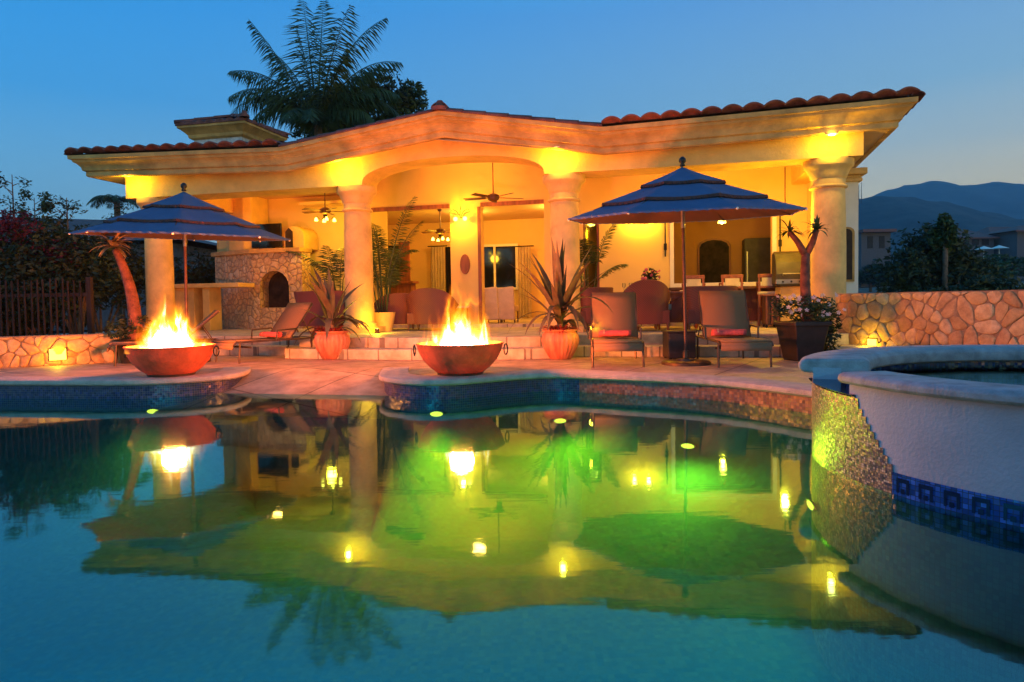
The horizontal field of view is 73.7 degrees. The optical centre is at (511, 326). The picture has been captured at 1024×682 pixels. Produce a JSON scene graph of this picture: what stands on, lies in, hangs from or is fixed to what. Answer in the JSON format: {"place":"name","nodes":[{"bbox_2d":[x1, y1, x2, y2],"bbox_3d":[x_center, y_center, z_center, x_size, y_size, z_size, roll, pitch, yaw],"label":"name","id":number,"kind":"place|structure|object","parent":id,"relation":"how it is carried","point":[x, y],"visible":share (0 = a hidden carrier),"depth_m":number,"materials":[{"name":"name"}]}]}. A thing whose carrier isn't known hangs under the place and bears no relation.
{"place":"outdoors","nodes":[
{"label":"outdoors","id":0,"kind":"place"},
{"bbox_2d":[0,330,116,335],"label":"garden ground","id":1,"kind":"structure","parent":0,"point":[60,331],"depth_m":33.08,"materials":[{"name":"green plant"}]},
{"bbox_2d":[0,171,41,248],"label":"sapling","id":2,"kind":"object","parent":1,"relation":"on","point":[15,203],"visible":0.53,"depth_m":16.87,"materials":[{"name":"green plant"}]},
{"bbox_2d":[14,189,54,243],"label":"sapling","id":3,"kind":"object","parent":1,"relation":"on","point":[42,207],"visible":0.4,"depth_m":19.87,"materials":[{"name":"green plant"}]},
{"bbox_2d":[44,194,91,323],"bbox_3d":[-10.611,-1.335,16.521,1.088,3.730,0.867,-1,2,0],"label":"sapling","id":4,"kind":"object","parent":1,"relation":"on","point":[73,207],"visible":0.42,"depth_m":16.40,"materials":[{"name":"green plant"}]},
{"bbox_2d":[0,218,216,329],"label":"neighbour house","id":5,"kind":"structure","parent":1,"relation":"on","point":[201,246],"depth_m":31.85,"materials":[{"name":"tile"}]},
{"bbox_2d":[86,194,138,326],"bbox_3d":[-13.769,-2.128,23.920,1.843,4.872,1.832,-1,2,0],"label":"fan palm","id":6,"kind":"object","parent":1,"relation":"on","point":[102,199],"visible":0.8,"depth_m":23.77,"materials":[{"name":"green plant"}]},
{"bbox_2d":[100,197,139,320],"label":"palm tree","id":7,"kind":"object","parent":1,"relation":"on","point":[133,243],"visible":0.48,"depth_m":21.89,"materials":[{"name":"green plant"}]},
{"bbox_2d":[227,0,403,137],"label":"coconut palm","id":8,"kind":"object","parent":1,"relation":"on","point":[315,118],"visible":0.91,"depth_m":22.55,"materials":[{"name":"green plant"}]},
{"bbox_2d":[290,67,413,139],"bbox_3d":[-5.772,-4.441,24.697,4.338,9.786,2.539,-2,2,-23],"label":"tree","id":9,"kind":"object","parent":1,"relation":"on","point":[403,94],"visible":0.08,"depth_m":24.43,"materials":[{"name":"green plant"}]},
{"bbox_2d":[372,78,428,121],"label":"tree","id":10,"kind":"object","parent":1,"relation":"on","point":[414,105],"visible":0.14,"depth_m":25.22,"materials":[{"name":"green plant"}]},
{"bbox_2d":[0,356,812,383],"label":"pool deck","id":11,"kind":"structure","parent":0,"point":[781,369],"depth_m":10.49,"materials":[{"name":"stone"}]},
{"bbox_2d":[0,207,54,335],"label":"bougainvillea","id":12,"kind":"object","parent":11,"relation":"on","point":[22,269],"visible":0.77,"depth_m":14.14,"materials":[{"name":"green plant"}]},
{"bbox_2d":[0,227,99,335],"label":"bougainvillea","id":13,"kind":"object","parent":11,"relation":"on","point":[29,327],"visible":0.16,"depth_m":14.79,"materials":[{"name":"green plant"}]},
{"bbox_2d":[0,333,124,367],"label":"stone wall","id":14,"kind":"structure","parent":11,"relation":"on","point":[23,351],"depth_m":11.67,"materials":[{"name":"beige stone"}]},
{"bbox_2d":[0,277,94,335],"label":"picket fence","id":15,"kind":"object","parent":14,"relation":"on","point":[89,294],"visible":0.62,"depth_m":13.69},
{"bbox_2d":[48,347,67,361],"bbox_3d":[-7.780,0.474,11.691,0.280,0.230,0.026,-2,2,-30],"label":"wall light","id":16,"kind":"object","parent":14,"relation":"attached to","point":[52,356],"visible":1,"depth_m":11.67,"materials":[{"name":"yellow glass"}]},
{"bbox_2d":[22,210,124,333],"bbox_3d":[-9.491,-0.972,14.767,2.006,3.121,1.624,-2,2,-28],"label":"garden shrub","id":17,"kind":"object","parent":11,"relation":"on","point":[94,264],"visible":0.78,"depth_m":14.54,"materials":[{"name":"green plant"}]},
{"bbox_2d":[91,233,157,363],"bbox_3d":[-6.834,-0.544,11.973,1.067,2.364,0.774,-1,2,0],"label":"potted tree","id":18,"kind":"object","parent":11,"relation":"on","point":[133,329],"visible":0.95,"depth_m":11.90,"materials":[{"name":"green plant"}]},
{"bbox_2d":[0,366,250,385],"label":"pool coping","id":19,"kind":"object","parent":11,"relation":"on","point":[226,373],"visible":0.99,"depth_m":9.14,"materials":[{"name":"stone"}]},
{"bbox_2d":[123,343,219,376],"bbox_3d":[-4.713,0.462,9.441,1.152,0.412,1.152,0,2,26],"label":"fire bowl","id":20,"kind":"object","parent":19,"relation":"on","point":[169,360],"visible":1,"depth_m":9.08,"materials":[{"name":"ceramic"}]},
{"bbox_2d":[106,310,219,365],"bbox_3d":[-6.117,0.173,12.030,1.762,0.908,0.810,-2,2,-28],"label":"sun lounger","id":21,"kind":"object","parent":11,"relation":"on","point":[183,338],"visible":0.85,"depth_m":11.91,"materials":[{"name":"brown metal"}]},
{"bbox_2d":[68,183,290,361],"bbox_3d":[-5.675,-0.934,11.888,3.245,3.113,3.229,-3,3,-42],"label":"parasol","id":22,"kind":"object","parent":11,"relation":"on","point":[184,216],"visible":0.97,"depth_m":11.24,"materials":[{"name":"blue fabric"}]},
{"bbox_2d":[212,302,314,363],"bbox_3d":[-4.424,0.080,12.290,0.810,1.021,1.762,1,3,37],"label":"sun lounger","id":23,"kind":"object","parent":11,"relation":"on","point":[289,321],"visible":0.86,"depth_m":12.50,"materials":[{"name":"brown metal"}]},
{"bbox_2d":[259,331,281,336],"bbox_3d":[-4.367,0.132,12.368,0.512,0.114,0.167,1,3,37],"label":"rolled towel","id":24,"kind":"object","parent":23,"relation":"on","point":[266,334],"visible":0.94,"depth_m":12.29,"materials":[{"name":"red fabric"}]},
{"bbox_2d":[294,268,372,359],"bbox_3d":[-3.175,-0.253,12.066,1.407,1.662,1.377,-1,2,-11],"label":"potted plant","id":25,"kind":"object","parent":11,"relation":"on","point":[331,340],"visible":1,"depth_m":12.02,"materials":[{"name":"leaf"},{"name":"terracotta"},{"name":"soil"}]},
{"bbox_2d":[47,86,925,359],"bbox_3d":[-1.025,-2.218,17.845,19.122,5.097,12.720,0,2,13],"label":"villa","id":26,"kind":"object","parent":11,"relation":"on","point":[441,154],"visible":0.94,"depth_m":14.32,"materials":[{"name":"paint"}]},
{"bbox_2d":[48,228,145,332],"bbox_3d":[-10.374,-1.000,17.228,2.726,3.032,1.261,-2,2,-19],"label":"garden shrub","id":27,"kind":"object","parent":26,"relation":"on","point":[137,273],"visible":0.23,"depth_m":17.25,"materials":[{"name":"green plant"}]},
{"bbox_2d":[173,248,215,283],"bbox_3d":[-9.484,-0.931,19.900,2.481,2.671,1.735,-1,2,0],"label":"garden shrub","id":28,"kind":"object","parent":26,"relation":"on","point":[198,273],"visible":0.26,"depth_m":19.63,"materials":[{"name":"green plant"}]},
{"bbox_2d":[174,283,254,330],"bbox_3d":[-7.884,-0.513,17.680,2.331,1.198,0.700,0,2,13],"label":"masonry counter","id":29,"kind":"object","parent":26,"relation":"on","point":[204,300],"visible":0.77,"depth_m":17.55,"materials":[{"name":"paint"}]},
{"bbox_2d":[174,110,289,143],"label":"roof tower","id":30,"kind":"structure","parent":26,"relation":"on","point":[232,127],"depth_m":18.69,"materials":[{"name":"paint"}]},
{"bbox_2d":[211,197,318,328],"bbox_3d":[-6.787,-1.725,18.288,3.117,3.540,1.121,0,2,13],"label":"outdoor fireplace","id":31,"kind":"object","parent":26,"relation":"on","point":[277,276],"visible":0.84,"depth_m":18.01,"materials":[{"name":"stone"}]},
{"bbox_2d":[252,223,282,248],"bbox_3d":[-6.438,-2.366,17.924,0.876,0.667,0.140,0,2,13],"label":"wall television","id":32,"kind":"object","parent":31,"relation":"on","point":[275,228],"depth_m":17.86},
{"bbox_2d":[294,290,344,328],"bbox_3d":[-4.172,-0.337,15.219,1.669,0.915,0.725,0,2,30],"label":"wicker armchair","id":33,"kind":"object","parent":26,"relation":"on","point":[305,297],"visible":0.36,"depth_m":14.90,"materials":[{"name":"brown wicker"}]},
{"bbox_2d":[302,193,341,222],"bbox_3d":[-4.649,-3.053,17.016,1.254,0.859,1.199,-1,2,0],"label":"ceiling fan","id":34,"kind":"object","parent":26,"relation":"hanging from","point":[325,211],"visible":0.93,"depth_m":16.93,"materials":[{"name":"brown wood"}]},
{"bbox_2d":[285,234,381,326],"bbox_3d":[-3.921,-1.042,15.658,2.020,2.278,1.678,0,2,16],"label":"areca palm","id":35,"kind":"object","parent":26,"relation":"on","point":[317,264],"visible":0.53,"depth_m":15.82,"materials":[{"name":"plant"}]},
{"bbox_2d":[323,197,422,330],"bbox_3d":[-2.884,-1.375,15.307,2.011,2.938,1.982,0,2,24],"label":"areca palm","id":36,"kind":"object","parent":26,"relation":"on","point":[384,318],"visible":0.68,"depth_m":15.25,"materials":[{"name":"plant"}]},
{"bbox_2d":[374,293,419,329],"bbox_3d":[-2.662,-0.353,15.822,1.113,0.855,0.725,-2,2,-20],"label":"wicker armchair","id":37,"kind":"object","parent":26,"relation":"on","point":[397,304],"visible":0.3,"depth_m":15.49,"materials":[{"name":"brown wicker"}]},
{"bbox_2d":[388,241,418,292],"bbox_3d":[-3.469,-1.366,20.723,1.166,2.380,0.500,0,2,13],"label":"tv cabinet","id":38,"kind":"object","parent":26,"relation":"on","point":[408,285],"visible":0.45,"depth_m":20.48,"materials":[{"name":"red wood"}]},
{"bbox_2d":[406,288,459,330],"bbox_3d":[-1.778,-0.394,15.321,1.224,0.945,0.725,0,2,14],"label":"wicker armchair","id":39,"kind":"object","parent":26,"relation":"on","point":[431,306],"visible":1,"depth_m":14.99,"materials":[{"name":"brown wicker"}]},
{"bbox_2d":[422,209,449,240],"bbox_3d":[-2.034,-2.888,19.384,1.121,0.886,1.072,-1,2,0],"label":"ceiling fan","id":40,"kind":"object","parent":26,"relation":"hanging from","point":[440,231],"visible":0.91,"depth_m":19.28,"materials":[{"name":"brown wood"}]},
{"bbox_2d":[428,245,446,290],"bbox_3d":[-2.424,-1.465,22.396,0.672,2.383,0.090,0,2,13],"label":"curtain","id":41,"kind":"object","parent":26,"relation":"hanging from","point":[437,268],"visible":0.73,"depth_m":22.38,"materials":[{"name":"fabric"}]},
{"bbox_2d":[420,306,470,324],"bbox_3d":[-1.670,-0.280,16.600,1.300,0.435,0.700,-1,2,0],"label":"coffee table","id":42,"kind":"object","parent":26,"relation":"on","point":[465,310],"visible":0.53,"depth_m":16.27,"materials":[{"name":"brown wood"}]},
{"bbox_2d":[445,247,450,294],"bbox_3d":[-1.930,-1.449,22.523,0.508,2.365,0.050,0,2,13],"label":"garden door","id":43,"kind":"structure","parent":26,"relation":"in","point":[447,249],"depth_m":22.52,"materials":[{"name":"black glass"}]},
{"bbox_2d":[449,206,469,220],"bbox_3d":[-1.260,-2.787,16.697,0.532,0.408,0.177,0,2,13],"label":"wall lamp","id":44,"kind":"object","parent":26,"relation":"attached to","point":[460,216],"visible":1,"depth_m":16.66,"materials":[{"name":"glass"}]},
{"bbox_2d":[460,254,469,273],"bbox_3d":[-1.160,-1.541,16.809,0.260,0.500,0.030,0,2,13],"label":"wall plaque","id":45,"kind":"object","parent":26,"relation":"attached to","point":[465,264],"depth_m":16.79,"materials":[{"name":"brown ceramic"}]},
{"bbox_2d":[463,163,523,202],"bbox_3d":[-0.426,-3.403,15.299,1.368,1.207,1.308,-1,2,0],"label":"ceiling fan","id":46,"kind":"object","parent":26,"relation":"hanging from","point":[493,197],"visible":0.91,"depth_m":15.22,"materials":[{"name":"brown wood"}]},
{"bbox_2d":[485,287,502,322],"bbox_3d":[-0.517,-0.554,17.358,0.459,0.912,0.762,0,2,12],"label":"slipper chair","id":47,"kind":"object","parent":26,"relation":"on","point":[491,305],"visible":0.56,"depth_m":17.07,"materials":[{"name":"beige fabric"}]},
{"bbox_2d":[484,243,517,289],"bbox_3d":[-0.392,-1.935,22.128,1.222,1.486,0.080,0,2,13],"label":"window","id":48,"kind":"structure","parent":26,"relation":"in","point":[499,259],"depth_m":22.10,"materials":[{"name":"black glass"}]},
{"bbox_2d":[497,286,518,322],"bbox_3d":[-0.108,-0.561,17.358,0.459,0.912,0.762,0,2,12],"label":"slipper chair","id":49,"kind":"object","parent":26,"relation":"on","point":[508,308],"visible":0.91,"depth_m":17.09,"materials":[{"name":"beige fabric"}]},
{"bbox_2d":[515,245,533,317],"bbox_3d":[0.404,-1.436,21.736,0.616,2.285,0.090,0,2,13],"label":"curtain","id":50,"kind":"object","parent":26,"relation":"hanging from","point":[524,282],"visible":0.97,"depth_m":21.74,"materials":[{"name":"fabric"}]},
{"bbox_2d":[583,224,599,286],"bbox_3d":[1.895,-1.350,16.215,0.380,2.510,0.070,0,2,13],"label":"door frame","id":51,"kind":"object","parent":26,"relation":"in","point":[598,285],"depth_m":16.15,"materials":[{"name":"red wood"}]},
{"bbox_2d":[580,287,612,323],"bbox_3d":[1.641,-0.361,13.924,0.835,0.874,0.725,-1,2,-12],"label":"wicker armchair","id":52,"kind":"object","parent":26,"relation":"on","point":[585,312],"visible":0.3,"depth_m":13.58,"materials":[{"name":"brown wicker"}]},
{"bbox_2d":[579,224,627,325],"bbox_3d":[1.577,-1.094,14.767,1.672,2.275,1.492,0,2,32],"label":"areca palm","id":53,"kind":"object","parent":26,"relation":"on","point":[584,251],"visible":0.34,"depth_m":14.60,"materials":[{"name":"plant"}]},
{"bbox_2d":[624,279,669,329],"bbox_3d":[2.571,-0.414,13.323,1.024,0.994,0.725,-1,2,-4],"label":"wicker armchair","id":54,"kind":"object","parent":26,"relation":"on","point":[653,298],"visible":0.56,"depth_m":12.99,"materials":[{"name":"brown wicker"}]},
{"bbox_2d":[613,291,697,328],"bbox_3d":[2.933,-0.342,14.199,1.959,0.770,0.968,-1,2,5],"label":"dining table","id":55,"kind":"object","parent":26,"relation":"on","point":[675,294],"visible":0.06,"depth_m":13.74,"materials":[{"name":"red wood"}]},
{"bbox_2d":[641,268,660,279],"bbox_3d":[2.862,-0.975,14.109,0.439,0.505,0.382,-1,2,0],"label":"flower vase","id":56,"kind":"object","parent":55,"relation":"on","point":[651,274],"visible":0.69,"depth_m":14.07,"materials":[{"name":"pink plant"}]},
{"bbox_2d":[654,290,683,329],"bbox_3d":[3.301,-0.394,14.102,0.725,0.874,0.779,-1,2,10],"label":"wicker armchair","id":57,"kind":"object","parent":26,"relation":"on","point":[675,308],"visible":0.37,"depth_m":13.75,"materials":[{"name":"brown wicker"}]},
{"bbox_2d":[681,275,705,326],"bbox_3d":[3.989,-0.562,14.992,0.516,1.120,0.460,0,2,14],"label":"bar stool","id":58,"kind":"object","parent":26,"relation":"on","point":[693,280],"visible":0.32,"depth_m":14.76,"materials":[{"name":"beige wood"}]},
{"bbox_2d":[682,285,737,329],"bbox_3d":[3.831,-0.360,13.225,1.057,0.854,0.725,-1,2,10],"label":"wicker armchair","id":59,"kind":"object","parent":26,"relation":"on","point":[693,309],"visible":0.48,"depth_m":12.98,"materials":[{"name":"brown wicker"}]},
{"bbox_2d":[698,238,730,282],"bbox_3d":[5.597,-1.701,18.893,0.882,1.498,0.096,0,2,13],"label":"arched window","id":60,"kind":"structure","parent":26,"relation":"attached to","point":[714,259],"depth_m":18.84,"materials":[{"name":"black"}]},
{"bbox_2d":[670,216,776,287],"bbox_3d":[4.752,-1.841,15.428,2.310,1.860,0.018,0,2,13],"label":"bar window frame","id":61,"kind":"structure","parent":26,"relation":"in","point":[774,219],"depth_m":15.55,"materials":[{"name":"white paint"}]},
{"bbox_2d":[719,274,743,289],"bbox_3d":[4.782,-0.571,14.892,0.516,1.120,0.460,0,2,12],"label":"bar stool","id":62,"kind":"object","parent":26,"relation":"on","point":[733,279],"visible":0.41,"depth_m":14.66,"materials":[{"name":"beige wood"}]},
{"bbox_2d":[742,238,770,281],"bbox_3d":[6.651,-1.301,18.300,0.850,2.110,0.710,0,2,13],"label":"refrigerator","id":63,"kind":"object","parent":26,"relation":"on","point":[756,256],"visible":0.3,"depth_m":18.01,"materials":[{"name":"silver metal"}]},
{"bbox_2d":[756,274,774,325],"bbox_3d":[5.546,-0.578,14.742,0.516,1.120,0.460,0,2,18],"label":"bar stool","id":64,"kind":"object","parent":26,"relation":"on","point":[766,280],"visible":0.47,"depth_m":14.56,"materials":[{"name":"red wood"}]},
{"bbox_2d":[772,284,799,320],"bbox_3d":[5.970,-0.433,13.952,1.106,0.875,0.850,0,2,13],"label":"grill counter","id":65,"kind":"object","parent":26,"relation":"on","point":[786,290],"visible":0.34,"depth_m":13.66,"materials":[{"name":"paint"}]},
{"bbox_2d":[772,251,810,284],"bbox_3d":[5.715,-1.210,13.900,0.731,0.680,0.763,0,2,13],"label":"gas grill","id":66,"kind":"object","parent":65,"relation":"on","point":[786,266],"visible":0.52,"depth_m":13.72,"materials":[{"name":"silver metal"}]},
{"bbox_2d":[846,227,854,281],"bbox_3d":[6.556,-1.418,13.360,0.270,1.069,0.053,0,2,13],"label":"window","id":67,"kind":"structure","parent":26,"relation":"in","point":[850,233],"depth_m":13.33,"materials":[{"name":"black glass"}]},
{"bbox_2d":[508,237,611,359],"bbox_3d":[0.945,-0.463,11.251,1.840,2.011,1.769,1,3,41],"label":"potted plant","id":68,"kind":"object","parent":11,"relation":"on","point":[560,340],"visible":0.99,"depth_m":11.21,"materials":[{"name":"leaf"},{"name":"terracotta"},{"name":"soil"}]},
{"bbox_2d":[379,367,811,397],"bbox_3d":[1.081,0.666,8.181,7.140,0.085,1.854,0,2,31],"label":"pool coping","id":69,"kind":"object","parent":11,"relation":"on","point":[397,375],"visible":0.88,"depth_m":8.52,"materials":[{"name":"stone"}]},
{"bbox_2d":[413,340,507,375],"bbox_3d":[-0.684,0.415,9.001,1.152,0.412,1.152,-2,3,-34],"label":"fire bowl","id":70,"kind":"object","parent":69,"relation":"on","point":[461,358],"visible":1,"depth_m":8.62,"materials":[{"name":"metal"}]},
{"bbox_2d":[589,292,644,366],"bbox_3d":[1.603,0.008,10.596,0.810,1.100,1.762,-1,2,6],"label":"armchair","id":71,"kind":"object","parent":11,"relation":"on","point":[622,315],"visible":0.99,"depth_m":10.96,"materials":[{"name":"brown metal"}]},
{"bbox_2d":[598,330,630,336],"bbox_3d":[1.613,0.098,10.733,0.512,0.114,0.167,-1,2,4],"label":"rolled towel","id":72,"kind":"object","parent":71,"relation":"on","point":[610,333],"visible":1,"depth_m":10.67,"materials":[{"name":"red fabric"}]},
{"bbox_2d":[661,330,696,358],"bbox_3d":[2.725,0.289,11.145,0.480,0.460,0.480,-1,2,0],"label":"side table","id":73,"kind":"object","parent":11,"relation":"on","point":[673,343],"visible":0.84,"depth_m":10.93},
{"bbox_2d":[567,156,807,365],"bbox_3d":[2.540,-0.974,10.138,3.242,3.063,3.231,-2,2,-30],"label":"parasol","id":74,"kind":"object","parent":11,"relation":"on","point":[682,194],"visible":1,"depth_m":9.61,"materials":[{"name":"blue fabric"}]},
{"bbox_2d":[696,290,773,367],"bbox_3d":[3.309,-0.009,10.315,0.810,1.100,1.762,-1,2,4],"label":"sun lounger","id":75,"kind":"object","parent":11,"relation":"on","point":[723,309],"visible":0.95,"depth_m":10.68,"materials":[{"name":"brown metal"}]},
{"bbox_2d":[711,329,746,335],"bbox_3d":[3.316,0.082,10.453,0.512,0.114,0.167,-1,2,6],"label":"rolled towel","id":76,"kind":"object","parent":75,"relation":"on","point":[726,332],"visible":1,"depth_m":10.39,"materials":[{"name":"red fabric"}]},
{"bbox_2d":[768,214,845,360],"bbox_3d":[4.472,-0.605,10.466,1.082,2.241,0.807,-1,2,0],"label":"potted tree","id":77,"kind":"object","parent":11,"relation":"on","point":[803,335],"visible":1,"depth_m":10.37,"materials":[{"name":"green plant"}]},
{"bbox_2d":[814,304,842,350],"bbox_3d":[4.947,0.052,10.879,0.668,0.922,0.707,-1,2,0],"label":"shrub","id":78,"kind":"object","parent":11,"relation":"on","point":[830,332],"visible":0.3,"depth_m":10.76,"materials":[{"name":"green plant"}]},
{"bbox_2d":[835,290,1023,346],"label":"stone wall","id":79,"kind":"structure","parent":11,"relation":"on","point":[993,317],"depth_m":9.88,"materials":[{"name":"stone"}]},
{"bbox_2d":[867,338,878,345],"bbox_3d":[5.740,0.295,10.873,0.026,0.240,0.210,-2,2,-22],"label":"wall light","id":80,"kind":"object","parent":79,"relation":"attached to","point":[872,342],"visible":0.56,"depth_m":10.86,"materials":[{"name":"yellow glass"}]},
{"bbox_2d":[0,401,836,681],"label":"pool basin","id":81,"kind":"object","parent":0,"point":[534,542],"visible":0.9,"depth_m":7.25,"materials":[{"name":"liquid"}]},
{"bbox_2d":[0,376,243,398],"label":"waterline tile","id":82,"kind":"object","parent":81,"relation":"attached to","point":[127,392],"visible":0.44,"depth_m":9.13,"materials":[{"name":"blue tile"}]},
{"bbox_2d":[153,368,402,418],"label":"beach entry ramp","id":83,"kind":"structure","parent":81,"relation":"in","point":[340,381],"depth_m":9.27,"materials":[{"name":"stone"}]},
{"bbox_2d":[429,411,443,416],"bbox_3d":[-0.933,1.077,8.433,0.195,0.075,0.024,-1,2,0],"label":"pool lamp","id":84,"kind":"object","parent":81,"relation":"attached to","point":[436,413],"visible":1,"depth_m":8.42,"materials":[{"name":"yellow glass"}]},
{"bbox_2d":[384,378,579,409],"bbox_3d":[-0.710,0.854,9.004,2.965,0.315,1.213,0,2,23],"label":"waterline tile","id":85,"kind":"object","parent":81,"relation":"attached to","point":[434,397],"visible":0.75,"depth_m":8.72,"materials":[{"name":"blue tile"}]},
{"bbox_2d":[679,443,695,448],"bbox_3d":[2.118,1.436,8.229,0.195,0.075,0.024,0,2,27],"label":"pool lamp","id":86,"kind":"object","parent":81,"relation":"attached to","point":[687,445],"visible":1,"depth_m":8.22,"materials":[{"name":"yellow glass"}]},
{"bbox_2d":[579,379,811,425],"bbox_3d":[2.428,0.859,7.544,0.592,0.315,4.169,-3,3,-39],"label":"waterline tile","id":87,"kind":"object","parent":81,"relation":"attached to","point":[795,409],"visible":0.6,"depth_m":8.13,"materials":[{"name":"tile"}]},
{"bbox_2d":[798,345,1023,681],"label":"spa","id":88,"kind":"object","parent":81,"relation":"in","point":[917,532],"visible":0.99,"depth_m":4.03,"materials":[{"name":"white paint"}]},
{"bbox_2d":[806,499,815,510],"bbox_3d":[2.260,1.347,5.155,0.024,0.075,0.195,-1,2,6],"label":"pool lamp","id":89,"kind":"object","parent":88,"relation":"attached to","point":[811,505],"visible":1,"depth_m":5.14,"materials":[{"name":"yellow glass"}]},
{"bbox_2d":[844,365,1023,384],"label":"spa water","id":90,"kind":"structure","parent":88,"relation":"in","point":[1008,374],"depth_m":5.76,"materials":[{"name":"teal liquid"}]},
{"bbox_2d":[0,0,1023,242],"label":"sky","id":91,"kind":"structure","parent":0,"point":[74,73],"materials":[{"name":"blue"}]},
{"bbox_2d":[760,294,780,327],"bbox_3d":[5.321,-0.329,14.072,0.313,0.680,0.640,0,2,13],"label":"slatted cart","id":92,"kind":"object","parent":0,"point":[768,319],"visible":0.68,"depth_m":13.84,"materials":[{"name":"brown wood"}]},
{"bbox_2d":[765,297,778,323],"bbox_3d":[5.264,-0.329,13.805,0.259,0.540,0.055,0,2,13],"label":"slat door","id":93,"kind":"structure","parent":92,"relation":"in","point":[766,298],"depth_m":13.80,"materials":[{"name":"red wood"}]},
{"bbox_2d":[858,196,1023,261],"bbox_3d":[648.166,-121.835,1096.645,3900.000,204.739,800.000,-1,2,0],"label":"hill","id":94,"kind":"structure","parent":0,"point":[887,212],"depth_m":1049.22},
{"bbox_2d":[858,277,1023,292],"bbox_3d":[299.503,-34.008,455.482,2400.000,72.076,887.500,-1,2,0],"label":"valley","id":95,"kind":"structure","parent":0,"point":[863,290],"depth_m":213.01,"materials":[{"name":"green plant"}]},
{"bbox_2d":[858,263,888,291],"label":"tree","id":96,"kind":"object","parent":95,"relation":"on","point":[862,276],"visible":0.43,"depth_m":118.24,"materials":[{"name":"green plant"}]},
{"bbox_2d":[858,229,896,287],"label":"house","id":97,"kind":"structure","parent":95,"relation":"on","point":[873,244],"depth_m":119.61,"materials":[{"name":"grey paint"}]},
{"bbox_2d":[886,247,932,291],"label":"tree","id":98,"kind":"object","parent":95,"relation":"on","point":[908,274],"visible":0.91,"depth_m":25.59,"materials":[{"name":"green plant"}]},
{"bbox_2d":[925,212,957,289],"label":"tree","id":99,"kind":"object","parent":95,"relation":"on","point":[942,236],"visible":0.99,"depth_m":26.39,"materials":[{"name":"green plant"}]},
{"bbox_2d":[866,220,1023,292],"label":"tree","id":100,"kind":"object","parent":95,"relation":"on","point":[962,265],"visible":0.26,"depth_m":27.00,"materials":[{"name":"green plant"}]},
{"bbox_2d":[930,230,999,279],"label":"house","id":101,"kind":"structure","parent":95,"relation":"on","point":[981,239],"depth_m":129.55,"materials":[{"name":"grey paint"}]},
{"bbox_2d":[919,273,1023,291],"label":"tree","id":102,"kind":"object","parent":95,"relation":"on","point":[982,283],"visible":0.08,"depth_m":23.60,"materials":[{"name":"green plant"}]},
{"bbox_2d":[963,259,1019,283],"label":"tree","id":103,"kind":"object","parent":95,"relation":"on","point":[1002,263],"visible":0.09,"depth_m":58.61,"materials":[{"name":"green plant"}]},
{"bbox_2d":[976,227,1010,233],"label":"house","id":104,"kind":"structure","parent":95,"relation":"on","point":[988,230],"depth_m":152.62,"materials":[{"name":"grey"}]},
{"bbox_2d":[978,254,1023,276],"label":"tree","id":105,"kind":"object","parent":95,"relation":"on","point":[1018,262],"visible":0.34,"depth_m":107.94,"materials":[{"name":"green plant"}]},
{"bbox_2d":[986,226,1023,280],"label":"house","id":106,"kind":"structure","parent":95,"relation":"on","point":[1012,239],"depth_m":126.24,"materials":[{"name":"grey paint"}]},
{"bbox_2d":[874,181,1023,218],"bbox_3d":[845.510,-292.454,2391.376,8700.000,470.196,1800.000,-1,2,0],"label":"mountains","id":107,"kind":"structure","parent":0,"point":[1005,198],"depth_m":2346.16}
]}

